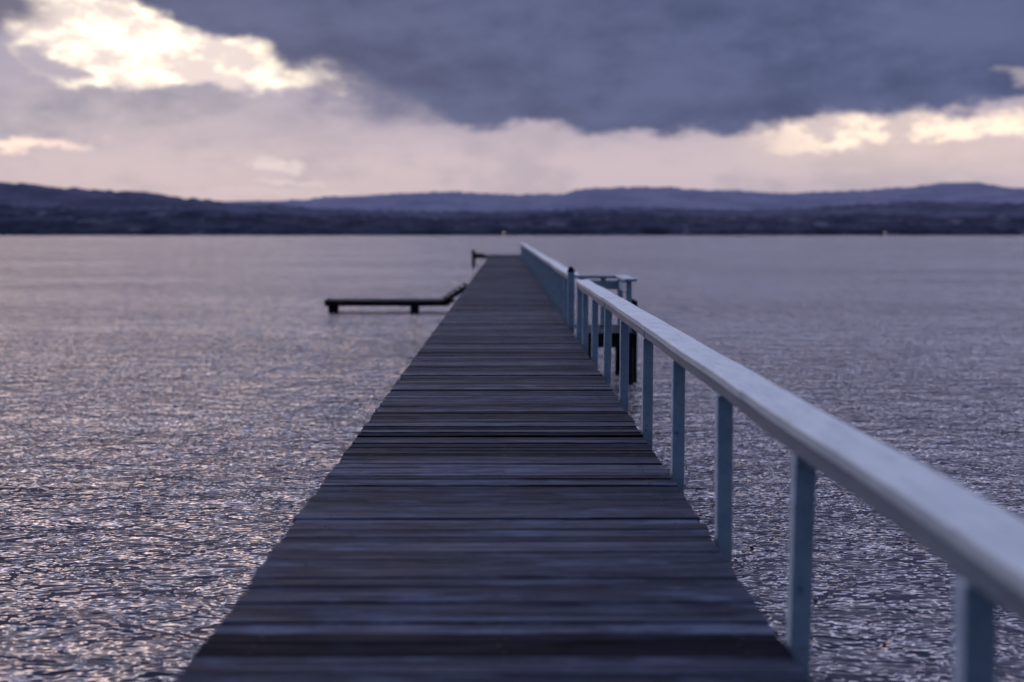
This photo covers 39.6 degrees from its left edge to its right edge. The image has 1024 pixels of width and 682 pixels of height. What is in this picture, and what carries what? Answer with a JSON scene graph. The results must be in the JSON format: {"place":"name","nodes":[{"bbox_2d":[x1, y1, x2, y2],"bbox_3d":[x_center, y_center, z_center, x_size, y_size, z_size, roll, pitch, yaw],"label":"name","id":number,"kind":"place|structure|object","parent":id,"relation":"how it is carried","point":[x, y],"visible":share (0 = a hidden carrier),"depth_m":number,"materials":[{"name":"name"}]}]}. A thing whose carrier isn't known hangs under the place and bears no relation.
{"place":"outdoors","nodes":[
{"label":"outdoors","id":0,"kind":"place"},
{"bbox_2d":[0,235,1023,681],"bbox_3d":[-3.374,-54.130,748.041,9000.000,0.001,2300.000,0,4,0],"label":"lake water","id":1,"kind":"structure","parent":0,"point":[184,419],"depth_m":21.30,"materials":[{"name":"grey liquid"}]},
{"bbox_2d":[324,283,466,312],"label":"dock","id":2,"kind":"object","parent":1,"relation":"in","point":[333,305],"visible":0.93,"depth_m":43.93,"materials":[{"name":"black wood"}]},
{"bbox_2d":[174,249,809,681],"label":"wooden pier","id":3,"kind":"structure","parent":1,"relation":"in","point":[498,497],"depth_m":7.19,"materials":[{"name":"brown wood"}]},
{"bbox_2d":[520,243,579,322],"bbox_3d":[0.915,-3.629,66.169,0.245,1.297,81.994,0,4,0],"label":"pier handrail","id":4,"kind":"object","parent":3,"relation":"attached to","point":[549,274],"visible":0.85,"depth_m":35.71,"materials":[{"name":"white paint"}]},
{"bbox_2d":[567,266,636,384],"bbox_3d":[1.512,0.947,24.136,1.080,4.370,2.178,0,4,0],"label":"boarding landing","id":5,"kind":"object","parent":3,"relation":"attached to","point":[620,285],"visible":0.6,"depth_m":24.44,"materials":[{"name":"grey wood"}]},
{"bbox_2d":[575,280,1023,681],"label":"pier handrail","id":6,"kind":"object","parent":3,"relation":"attached to","point":[974,541],"visible":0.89,"depth_m":5.42,"materials":[{"name":"white paint"}]},
{"bbox_2d":[0,204,1023,234],"bbox_3d":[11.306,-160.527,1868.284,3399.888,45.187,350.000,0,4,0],"label":"lake shore woods","id":7,"kind":"object","parent":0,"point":[36,220],"visible":0.94,"depth_m":1750.58,"materials":[{"name":"plant"}]},
{"bbox_2d":[0,182,1023,218],"bbox_3d":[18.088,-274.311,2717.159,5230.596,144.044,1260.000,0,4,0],"label":"forested hills","id":8,"kind":"structure","parent":0,"point":[25,194],"depth_m":2546.75,"materials":[{"name":"plant"}]},
{"bbox_2d":[0,0,1023,200],"label":"sky","id":9,"kind":"structure","parent":0,"point":[215,100],"materials":[{"name":"grey"}]},
{"bbox_2d":[222,182,1023,211],"bbox_3d":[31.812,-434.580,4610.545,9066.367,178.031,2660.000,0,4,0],"label":"forested hills","id":10,"kind":"structure","parent":0,"point":[646,197],"depth_m":4051.80,"materials":[{"name":"plant"}]}
]}

